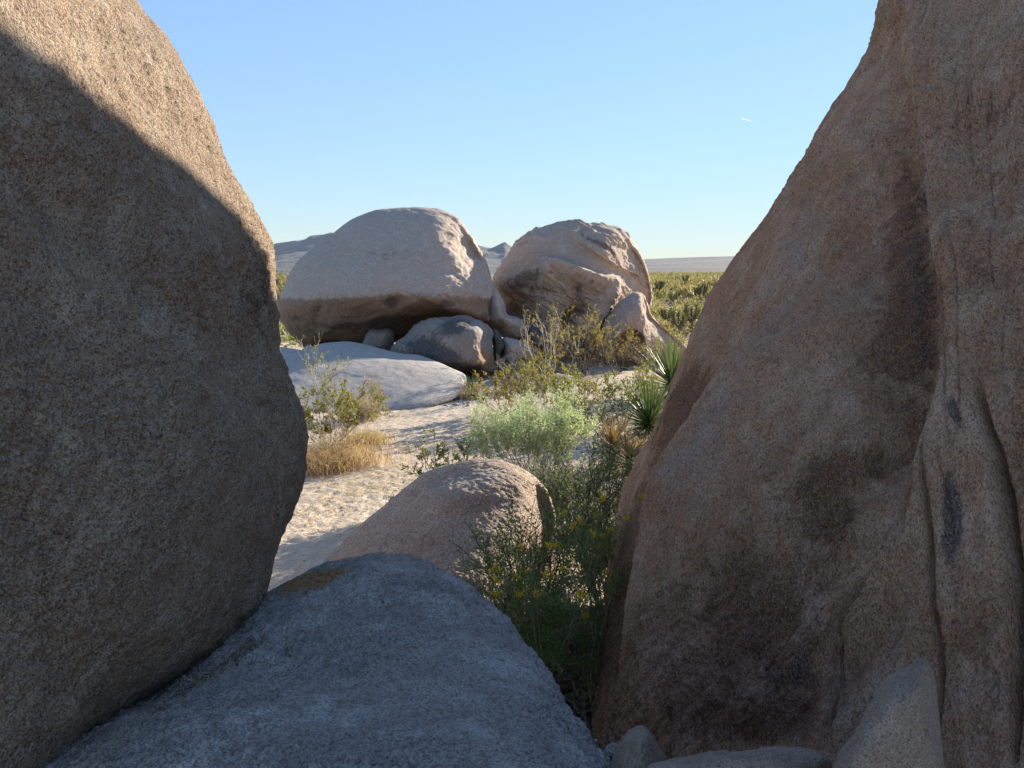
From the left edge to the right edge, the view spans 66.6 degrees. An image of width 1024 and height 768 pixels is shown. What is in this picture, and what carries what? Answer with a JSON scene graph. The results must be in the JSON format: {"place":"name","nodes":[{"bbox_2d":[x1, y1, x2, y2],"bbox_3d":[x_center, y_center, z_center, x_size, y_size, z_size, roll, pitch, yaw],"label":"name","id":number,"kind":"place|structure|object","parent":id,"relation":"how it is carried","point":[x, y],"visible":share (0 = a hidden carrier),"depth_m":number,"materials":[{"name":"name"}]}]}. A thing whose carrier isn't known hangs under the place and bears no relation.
{"place":"outdoors","nodes":[
{"label":"outdoors","id":0,"kind":"place"},
{"bbox_2d":[276,270,289,273],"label":"foothills","id":1,"kind":"structure","parent":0,"point":[282,271],"depth_m":824.24,"materials":[{"name":"grey stone"}]},
{"bbox_2d":[274,232,510,273],"bbox_3d":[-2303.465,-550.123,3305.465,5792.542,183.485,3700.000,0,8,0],"label":"hills","id":2,"kind":"structure","parent":0,"point":[289,255],"depth_m":2802.35,"materials":[{"name":"grey stone"}]},
{"bbox_2d":[267,274,720,717],"bbox_3d":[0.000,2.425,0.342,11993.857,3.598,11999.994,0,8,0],"label":"ground","id":3,"kind":"structure","parent":0,"point":[322,544],"depth_m":10.00,"materials":[{"name":"beige sand"}]},
{"bbox_2d":[0,0,308,767],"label":"boulder","id":4,"kind":"object","parent":3,"relation":"on","point":[154,436],"visible":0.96,"depth_m":2.08,"materials":[{"name":"stone"}]},
{"bbox_2d":[280,329,298,346],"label":"scrub bush","id":5,"kind":"object","parent":3,"relation":"on","point":[290,339],"visible":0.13,"depth_m":25.17,"materials":[{"name":"green plant"}]},
{"bbox_2d":[286,331,349,420],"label":"creosote bush","id":6,"kind":"object","parent":3,"relation":"on","point":[326,368],"visible":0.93,"depth_m":10.83,"materials":[{"name":"green plant"}]},
{"bbox_2d":[40,552,610,767],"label":"boulder slab","id":7,"kind":"object","parent":3,"relation":"on","point":[427,664],"visible":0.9,"depth_m":2.23,"materials":[{"name":"stone"}]},
{"bbox_2d":[107,635,269,760],"bbox_3d":[-0.910,0.884,2.196,0.160,0.053,0.749,2,8,14],"label":"grit","id":8,"kind":"object","parent":7,"relation":"on","point":[249,643],"visible":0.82,"depth_m":2.38,"materials":[{"name":"gravel"}]},
{"bbox_2d":[81,637,259,767],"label":"straw litter","id":9,"kind":"object","parent":8,"relation":"on","point":[190,679],"visible":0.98,"depth_m":2.27,"materials":[{"name":"beige plant"}]},
{"bbox_2d":[261,587,369,660],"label":"grass clump","id":10,"kind":"object","parent":7,"relation":"on","point":[312,627],"visible":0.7,"depth_m":2.48,"materials":[{"name":"grey plant"}]},
{"bbox_2d":[603,742,616,759],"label":"boulder","id":11,"kind":"object","parent":7,"relation":"on","point":[609,749],"visible":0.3,"depth_m":2.23,"materials":[{"name":"stone"}]},
{"bbox_2d":[305,442,363,480],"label":"grass clump","id":12,"kind":"object","parent":3,"relation":"on","point":[322,464],"visible":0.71,"depth_m":9.54,"materials":[{"name":"beige plant"}]},
{"bbox_2d":[305,406,375,451],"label":"dry bush","id":13,"kind":"object","parent":3,"relation":"on","point":[342,433],"visible":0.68,"depth_m":10.20,"materials":[{"name":"brown plant"}]},
{"bbox_2d":[298,376,399,447],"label":"creosote bush","id":14,"kind":"object","parent":3,"relation":"on","point":[340,409],"visible":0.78,"depth_m":10.72,"materials":[{"name":"green plant"}]},
{"bbox_2d":[329,384,387,423],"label":"grass clump","id":15,"kind":"object","parent":3,"relation":"on","point":[365,407],"visible":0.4,"depth_m":12.84,"materials":[{"name":"beige plant"}]},
{"bbox_2d":[324,425,395,448],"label":"grass clump","id":16,"kind":"object","parent":3,"relation":"on","point":[378,437],"visible":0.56,"depth_m":11.11,"materials":[{"name":"plant"}]},
{"bbox_2d":[280,341,466,412],"bbox_3d":[-3.426,-0.003,16.572,5.039,1.584,6.191,0,8,0],"label":"boulder slab","id":17,"kind":"object","parent":3,"relation":"on","point":[410,381],"visible":0.62,"depth_m":15.36,"materials":[{"name":"stone"}]},
{"bbox_2d":[306,426,440,474],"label":"grass clump","id":18,"kind":"object","parent":3,"relation":"on","point":[361,455],"visible":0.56,"depth_m":9.90,"materials":[{"name":"beige plant"}]},
{"bbox_2d":[364,372,384,413],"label":"dry bush","id":19,"kind":"object","parent":3,"relation":"on","point":[377,392],"visible":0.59,"depth_m":13.27,"materials":[{"name":"beige plant"}]},
{"bbox_2d":[362,328,393,350],"bbox_3d":[-3.349,-1.076,19.719,0.852,0.712,1.548,0,8,0],"label":"boulder","id":20,"kind":"object","parent":3,"relation":"on","point":[383,338],"visible":0.78,"depth_m":19.03,"materials":[{"name":"grey stone"}]},
{"bbox_2d":[390,425,478,478],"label":"creosote bush","id":21,"kind":"object","parent":3,"relation":"on","point":[442,452],"visible":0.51,"depth_m":7.99,"materials":[{"name":"green plant"}]},
{"bbox_2d":[324,459,555,610],"bbox_3d":[-0.662,1.604,6.405,2.058,1.961,2.371,0,8,0],"label":"boulder","id":22,"kind":"object","parent":3,"relation":"on","point":[423,515],"visible":0.44,"depth_m":5.93,"materials":[{"name":"stone"}]},
{"bbox_2d":[390,315,494,375],"bbox_3d":[-1.679,-0.877,18.778,2.554,1.572,3.286,0,8,0],"label":"boulder","id":23,"kind":"object","parent":3,"relation":"on","point":[463,344],"visible":0.82,"depth_m":17.52,"materials":[{"name":"grey stone"}]},
{"bbox_2d":[278,207,494,347],"bbox_3d":[-3.382,-2.804,20.757,5.985,3.710,5.310,0,8,0],"label":"balanced boulder","id":24,"kind":"object","parent":23,"relation":"on","point":[400,272],"visible":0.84,"depth_m":19.07,"materials":[{"name":"grey stone"}]},
{"bbox_2d":[285,431,611,533],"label":"straw litter","id":25,"kind":"object","parent":3,"relation":"on","point":[372,486],"visible":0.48,"depth_m":8.79,"materials":[{"name":"beige plant"}]},
{"bbox_2d":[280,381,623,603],"bbox_3d":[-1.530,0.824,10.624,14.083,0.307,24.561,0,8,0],"label":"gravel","id":26,"kind":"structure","parent":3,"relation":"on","point":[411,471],"depth_m":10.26,"materials":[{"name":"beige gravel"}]},
{"bbox_2d":[453,385,490,401],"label":"grass clump","id":27,"kind":"object","parent":3,"relation":"on","point":[461,397],"visible":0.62,"depth_m":14.85,"materials":[{"name":"beige plant"}]},
{"bbox_2d":[461,375,485,392],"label":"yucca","id":28,"kind":"object","parent":3,"relation":"on","point":[470,383],"visible":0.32,"depth_m":15.27,"materials":[{"name":"green plant"}]},
{"bbox_2d":[434,398,546,408],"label":"gravel","id":29,"kind":"structure","parent":3,"relation":"on","point":[463,402],"depth_m":14.28,"materials":[{"name":"beige gravel"}]},
{"bbox_2d":[279,293,703,347],"bbox_3d":[-5.693,-6.175,57.610,75.891,1.205,64.876,0,8,0],"label":"scrub","id":30,"kind":"object","parent":3,"relation":"on","point":[680,302],"visible":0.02,"depth_m":31.60,"materials":[{"name":"green plant"}]},
{"bbox_2d":[276,276,718,303],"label":"scrub","id":31,"kind":"object","parent":3,"relation":"on","point":[684,288],"visible":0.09,"depth_m":72.01,"materials":[{"name":"green plant"}]},
{"bbox_2d":[492,329,504,365],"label":"boulder","id":32,"kind":"object","parent":3,"relation":"on","point":[498,345],"visible":0.82,"depth_m":18.83,"materials":[{"name":"grey stone"}]},
{"bbox_2d":[275,271,723,279],"bbox_3d":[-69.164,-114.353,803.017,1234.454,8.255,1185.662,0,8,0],"label":"scrub","id":33,"kind":"object","parent":3,"relation":"on","point":[678,275],"visible":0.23,"depth_m":359.26,"materials":[{"name":"green plant"}]},
{"bbox_2d":[463,366,540,414],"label":"creosote bush","id":34,"kind":"object","parent":3,"relation":"on","point":[502,391],"visible":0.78,"depth_m":13.23,"materials":[{"name":"green plant"}]},
{"bbox_2d":[507,371,522,387],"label":"dry bush","id":35,"kind":"object","parent":3,"relation":"on","point":[508,379],"visible":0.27,"depth_m":16.40,"materials":[{"name":"brown plant"}]},
{"bbox_2d":[496,352,537,379],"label":"bare bush","id":36,"kind":"object","parent":3,"relation":"on","point":[513,364],"visible":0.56,"depth_m":17.51,"materials":[{"name":"grey plant"}]},
{"bbox_2d":[495,337,539,368],"bbox_3d":[0.109,-0.771,19.680,1.193,0.863,2.064,0,8,0],"label":"boulder","id":37,"kind":"object","parent":3,"relation":"on","point":[511,344],"visible":0.62,"depth_m":18.81,"materials":[{"name":"grey stone"}]},
{"bbox_2d":[448,464,604,641],"bbox_3d":[0.128,1.111,4.794,1.048,1.116,0.809,-6,10,-36],"label":"bare bush","id":38,"kind":"object","parent":3,"relation":"on","point":[489,561],"visible":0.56,"depth_m":4.75,"materials":[{"name":"green plant"}]},
{"bbox_2d":[453,379,603,483],"bbox_3d":[0.162,0.593,8.302,1.583,1.409,1.515,3,9,22],"label":"pale green bush","id":39,"kind":"object","parent":3,"relation":"on","point":[554,421],"visible":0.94,"depth_m":8.13,"materials":[{"name":"green plant"}]},
{"bbox_2d":[484,449,574,491],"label":"bare bush","id":40,"kind":"object","parent":3,"relation":"on","point":[546,470],"visible":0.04,"depth_m":7.86,"materials":[{"name":"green plant"}]},
{"bbox_2d":[454,522,610,691],"bbox_3d":[0.117,1.211,3.772,0.740,1.006,0.864,2,8,12],"label":"flowering bush","id":41,"kind":"object","parent":3,"relation":"on","point":[555,665],"visible":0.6,"depth_m":3.77,"materials":[{"name":"green plant"}]},
{"bbox_2d":[517,327,548,348],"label":"boulder","id":42,"kind":"object","parent":3,"relation":"on","point":[535,331],"visible":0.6,"depth_m":20.65,"materials":[{"name":"grey stone"}]},
{"bbox_2d":[485,289,526,338],"bbox_3d":[-0.205,-1.880,20.952,1.216,1.351,2.415,0,8,0],"label":"boulder","id":43,"kind":"object","parent":42,"relation":"on","point":[503,323],"visible":0.85,"depth_m":20.03,"materials":[{"name":"grey stone"}]},
{"bbox_2d":[425,371,643,418],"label":"gravel","id":44,"kind":"structure","parent":3,"relation":"on","point":[585,381],"depth_m":16.81,"materials":[{"name":"beige gravel"}]},
{"bbox_2d":[479,359,605,381],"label":"grass clump","id":45,"kind":"object","parent":3,"relation":"on","point":[557,369],"visible":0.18,"depth_m":18.34,"materials":[{"name":"grey plant"}]},
{"bbox_2d":[521,324,568,384],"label":"creosote bush","id":46,"kind":"object","parent":3,"relation":"on","point":[541,360],"visible":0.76,"depth_m":16.69,"materials":[{"name":"green plant"}]},
{"bbox_2d":[500,352,594,414],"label":"creosote bush","id":47,"kind":"object","parent":3,"relation":"on","point":[541,377],"visible":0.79,"depth_m":12.69,"materials":[{"name":"green plant"}]},
{"bbox_2d":[501,441,597,518],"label":"bare bush","id":48,"kind":"object","parent":3,"relation":"on","point":[548,471],"visible":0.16,"depth_m":7.49,"materials":[{"name":"grey plant"}]},
{"bbox_2d":[515,301,590,388],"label":"bare bush","id":49,"kind":"object","parent":3,"relation":"on","point":[543,338],"visible":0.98,"depth_m":16.29,"materials":[{"name":"brown plant"}]},
{"bbox_2d":[504,602,603,735],"bbox_3d":[0.114,1.692,4.283,2.909,0.313,2.962,0,8,0],"label":"shrub","id":50,"kind":"object","parent":3,"relation":"on","point":[566,690],"visible":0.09,"depth_m":4.23,"materials":[{"name":"green plant"}]},
{"bbox_2d":[542,373,574,385],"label":"stone","id":51,"kind":"object","parent":3,"relation":"on","point":[559,375],"visible":0.18,"depth_m":16.82,"materials":[{"name":"stone"}]},
{"bbox_2d":[515,336,625,374],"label":"dry bush","id":52,"kind":"object","parent":3,"relation":"on","point":[595,356],"visible":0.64,"depth_m":18.61,"materials":[{"name":"brown plant"}]},
{"bbox_2d":[493,219,652,357],"bbox_3d":[1.843,-2.693,23.457,4.857,4.393,5.795,0,8,0],"label":"boulder","id":53,"kind":"object","parent":3,"relation":"on","point":[564,265],"visible":0.79,"depth_m":21.63,"materials":[{"name":"beige stone"}]},
{"bbox_2d":[536,488,618,570],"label":"bare bush","id":54,"kind":"object","parent":3,"relation":"on","point":[576,519],"visible":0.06,"depth_m":6.43,"materials":[{"name":"grey plant"}]},
{"bbox_2d":[541,361,616,423],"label":"creosote bush","id":55,"kind":"object","parent":3,"relation":"on","point":[592,385],"visible":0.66,"depth_m":12.44,"materials":[{"name":"green plant"}]},
{"bbox_2d":[537,300,629,376],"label":"creosote bush","id":56,"kind":"object","parent":3,"relation":"on","point":[595,333],"visible":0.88,"depth_m":18.25,"materials":[{"name":"green plant"}]},
{"bbox_2d":[531,435,636,535],"bbox_3d":[0.571,0.993,7.365,1.315,0.904,1.436,0,8,0],"label":"bare bush","id":57,"kind":"object","parent":3,"relation":"on","point":[571,481],"visible":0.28,"depth_m":7.19,"materials":[{"name":"green plant"}]},
{"bbox_2d":[525,416,648,627],"bbox_3d":[0.567,0.921,5.065,1.062,1.414,1.001,3,9,22],"label":"bare bush","id":58,"kind":"object","parent":3,"relation":"on","point":[590,488],"visible":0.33,"depth_m":5.02,"materials":[{"name":"green plant"}]},
{"bbox_2d":[566,685,613,750],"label":"bare bush","id":59,"kind":"object","parent":3,"relation":"on","point":[585,721],"visible":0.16,"depth_m":3.43,"materials":[{"name":"brown plant"}]},
{"bbox_2d":[543,490,644,720],"bbox_3d":[0.551,1.064,3.931,0.802,1.252,0.832,0,8,0],"label":"flowering bush","id":60,"kind":"object","parent":3,"relation":"on","point":[600,622],"visible":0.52,"depth_m":3.86,"materials":[{"name":"green plant"}]},
{"bbox_2d":[570,394,628,434],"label":"dry bush","id":61,"kind":"object","parent":3,"relation":"on","point":[603,415],"visible":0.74,"depth_m":11.78,"materials":[{"name":"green plant"}]},
{"bbox_2d":[585,411,637,470],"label":"dry grass clump","id":62,"kind":"object","parent":3,"relation":"on","point":[611,435],"visible":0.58,"depth_m":9.88,"materials":[{"name":"brown plant"}]},
{"bbox_2d":[592,321,638,373],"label":"creosote bush","id":63,"kind":"object","parent":3,"relation":"on","point":[630,337],"visible":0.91,"depth_m":18.63,"materials":[{"name":"green plant"}]},
{"bbox_2d":[598,432,646,477],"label":"shrub","id":64,"kind":"object","parent":3,"relation":"on","point":[623,454],"visible":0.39,"depth_m":9.52,"materials":[{"name":"green plant"}]},
{"bbox_2d":[594,428,650,451],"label":"grass clump","id":65,"kind":"object","parent":3,"relation":"on","point":[637,439],"visible":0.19,"depth_m":10.89,"materials":[{"name":"plant"}]},
{"bbox_2d":[594,332,650,369],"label":"dry bush","id":66,"kind":"object","parent":3,"relation":"on","point":[628,356],"visible":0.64,"depth_m":19.69,"materials":[{"name":"brown plant"}]},
{"bbox_2d":[601,365,652,428],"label":"creosote bush","id":67,"kind":"object","parent":3,"relation":"on","point":[610,388],"visible":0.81,"depth_m":12.00,"materials":[{"name":"green plant"}]},
{"bbox_2d":[602,371,670,437],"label":"yucca","id":68,"kind":"object","parent":3,"relation":"on","point":[649,413],"visible":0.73,"depth_m":11.59,"materials":[{"name":"green plant"}]},
{"bbox_2d":[610,725,667,767],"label":"boulder","id":69,"kind":"object","parent":3,"relation":"on","point":[637,747],"visible":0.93,"depth_m":1.94,"materials":[{"name":"stone"}]},
{"bbox_2d":[601,292,685,364],"bbox_3d":[3.451,-1.463,21.353,2.725,2.132,2.126,-6,10,-36],"label":"boulder","id":70,"kind":"object","parent":3,"relation":"on","point":[631,309],"visible":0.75,"depth_m":20.48,"materials":[{"name":"beige stone"}]},
{"bbox_2d":[632,354,661,406],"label":"creosote bush","id":71,"kind":"object","parent":3,"relation":"on","point":[647,372],"visible":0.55,"depth_m":13.49,"materials":[{"name":"green plant"}]},
{"bbox_2d":[642,334,667,391],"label":"creosote bush","id":72,"kind":"object","parent":3,"relation":"on","point":[657,339],"visible":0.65,"depth_m":15.61,"materials":[{"name":"green plant"}]},
{"bbox_2d":[625,331,686,399],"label":"yucca","id":73,"kind":"object","parent":3,"relation":"on","point":[669,369],"visible":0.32,"depth_m":15.04,"materials":[{"name":"green plant"}]},
{"bbox_2d":[653,293,664,306],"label":"scrub bush","id":74,"kind":"object","parent":3,"relation":"on","point":[655,298],"visible":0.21,"depth_m":49.57,"materials":[{"name":"green plant"}]},
{"bbox_2d":[650,302,668,319],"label":"scrub bush","id":75,"kind":"object","parent":3,"relation":"on","point":[660,304],"visible":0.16,"depth_m":39.59,"materials":[{"name":"green plant"}]},
{"bbox_2d":[654,280,665,296],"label":"joshua tree","id":76,"kind":"object","parent":3,"relation":"on","point":[661,284],"visible":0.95,"depth_m":69.29,"materials":[{"name":"green plant"}]},
{"bbox_2d":[650,306,669,322],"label":"scrub bush","id":77,"kind":"object","parent":3,"relation":"on","point":[655,312],"visible":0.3,"depth_m":33.24,"materials":[{"name":"green plant"}]},
{"bbox_2d":[659,306,671,320],"bbox_3d":[6.491,-2.737,32.978,0.605,1.147,0.553,2,8,14],"label":"joshua tree","id":78,"kind":"object","parent":3,"relation":"on","point":[664,313],"visible":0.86,"depth_m":32.87,"materials":[{"name":"green plant"}]},
{"bbox_2d":[660,318,680,337],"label":"scrub bush","id":79,"kind":"object","parent":3,"relation":"on","point":[667,329],"visible":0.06,"depth_m":24.79,"materials":[{"name":"green plant"}]},
{"bbox_2d":[663,296,682,305],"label":"scrub bush","id":80,"kind":"object","parent":3,"relation":"on","point":[668,300],"visible":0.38,"depth_m":58.13,"materials":[{"name":"green plant"}]},
{"bbox_2d":[668,293,678,302],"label":"joshua tree","id":81,"kind":"object","parent":3,"relation":"on","point":[673,296],"visible":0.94,"depth_m":51.60,"materials":[{"name":"green plant"}]},
{"bbox_2d":[665,322,684,341],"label":"scrub bush","id":82,"kind":"object","parent":3,"relation":"on","point":[667,325],"visible":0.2,"depth_m":27.61,"materials":[{"name":"green plant"}]},
{"bbox_2d":[664,325,687,346],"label":"scrub bush","id":83,"kind":"object","parent":3,"relation":"on","point":[674,332],"visible":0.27,"depth_m":25.47,"materials":[{"name":"green plant"}]},
{"bbox_2d":[668,308,687,336],"bbox_3d":[5.751,-1.994,27.010,0.755,1.360,0.703,0,8,0],"label":"joshua tree","id":84,"kind":"object","parent":3,"relation":"on","point":[677,320],"visible":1,"depth_m":26.94,"materials":[{"name":"green plant"}]},
{"bbox_2d":[663,304,693,324],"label":"scrub bush","id":85,"kind":"object","parent":3,"relation":"on","point":[678,308],"visible":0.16,"depth_m":36.06,"materials":[{"name":"green plant"}]},
{"bbox_2d":[667,309,696,328],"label":"scrub bush","id":86,"kind":"object","parent":3,"relation":"on","point":[681,320],"visible":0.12,"depth_m":30.59,"materials":[{"name":"green plant"}]},
{"bbox_2d":[682,274,689,281],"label":"joshua tree","id":87,"kind":"object","parent":3,"relation":"on","point":[687,277],"visible":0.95,"depth_m":118.81,"materials":[{"name":"green plant"}]},
{"bbox_2d":[682,319,696,337],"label":"scrub bush","id":88,"kind":"object","parent":3,"relation":"on","point":[694,323],"visible":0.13,"depth_m":28.69,"materials":[{"name":"green plant"}]},
{"bbox_2d":[680,299,700,307],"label":"scrub bush","id":89,"kind":"object","parent":3,"relation":"on","point":[688,301],"visible":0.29,"depth_m":49.24,"materials":[{"name":"green plant"}]},
{"bbox_2d":[682,302,701,337],"bbox_3d":[6.666,-2.326,28.992,0.792,1.468,0.771,3,9,19],"label":"joshua tree","id":90,"kind":"object","parent":3,"relation":"on","point":[695,314],"visible":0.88,"depth_m":28.82,"materials":[{"name":"green plant"}]},
{"bbox_2d":[688,293,704,306],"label":"scrub bush","id":91,"kind":"object","parent":3,"relation":"on","point":[698,296],"visible":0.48,"depth_m":54.48,"materials":[{"name":"green plant"}]},
{"bbox_2d":[691,284,704,300],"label":"joshua tree","id":92,"kind":"object","parent":3,"relation":"on","point":[698,291],"visible":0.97,"depth_m":59.48,"materials":[{"name":"green plant"}]},
{"bbox_2d":[697,282,708,299],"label":"joshua tree","id":93,"kind":"object","parent":3,"relation":"on","point":[705,286],"visible":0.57,"depth_m":60.45,"materials":[{"name":"green plant"}]},
{"bbox_2d":[646,746,832,767],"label":"boulder","id":94,"kind":"object","parent":3,"relation":"on","point":[781,757],"visible":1,"depth_m":1.68,"materials":[{"name":"stone"}]},
{"bbox_2d":[590,0,1023,767],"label":"boulder","id":95,"kind":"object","parent":3,"relation":"on","point":[820,540],"depth_m":2.73,"materials":[{"name":"stone"}]},
{"bbox_2d":[832,657,946,767],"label":"boulder","id":96,"kind":"object","parent":3,"relation":"on","point":[899,726],"visible":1,"depth_m":1.40,"materials":[{"name":"stone"}]},
{"bbox_2d":[137,0,877,258],"label":"sky","id":97,"kind":"structure","parent":0,"point":[509,119],"materials":[{"name":"blue"}]},
{"bbox_2d":[644,256,733,274],"bbox_3d":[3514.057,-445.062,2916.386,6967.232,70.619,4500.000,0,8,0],"label":"plateau","id":98,"kind":"structure","parent":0,"point":[701,264],"depth_m":1710.64,"materials":[{"name":"grey stone"}]}
]}

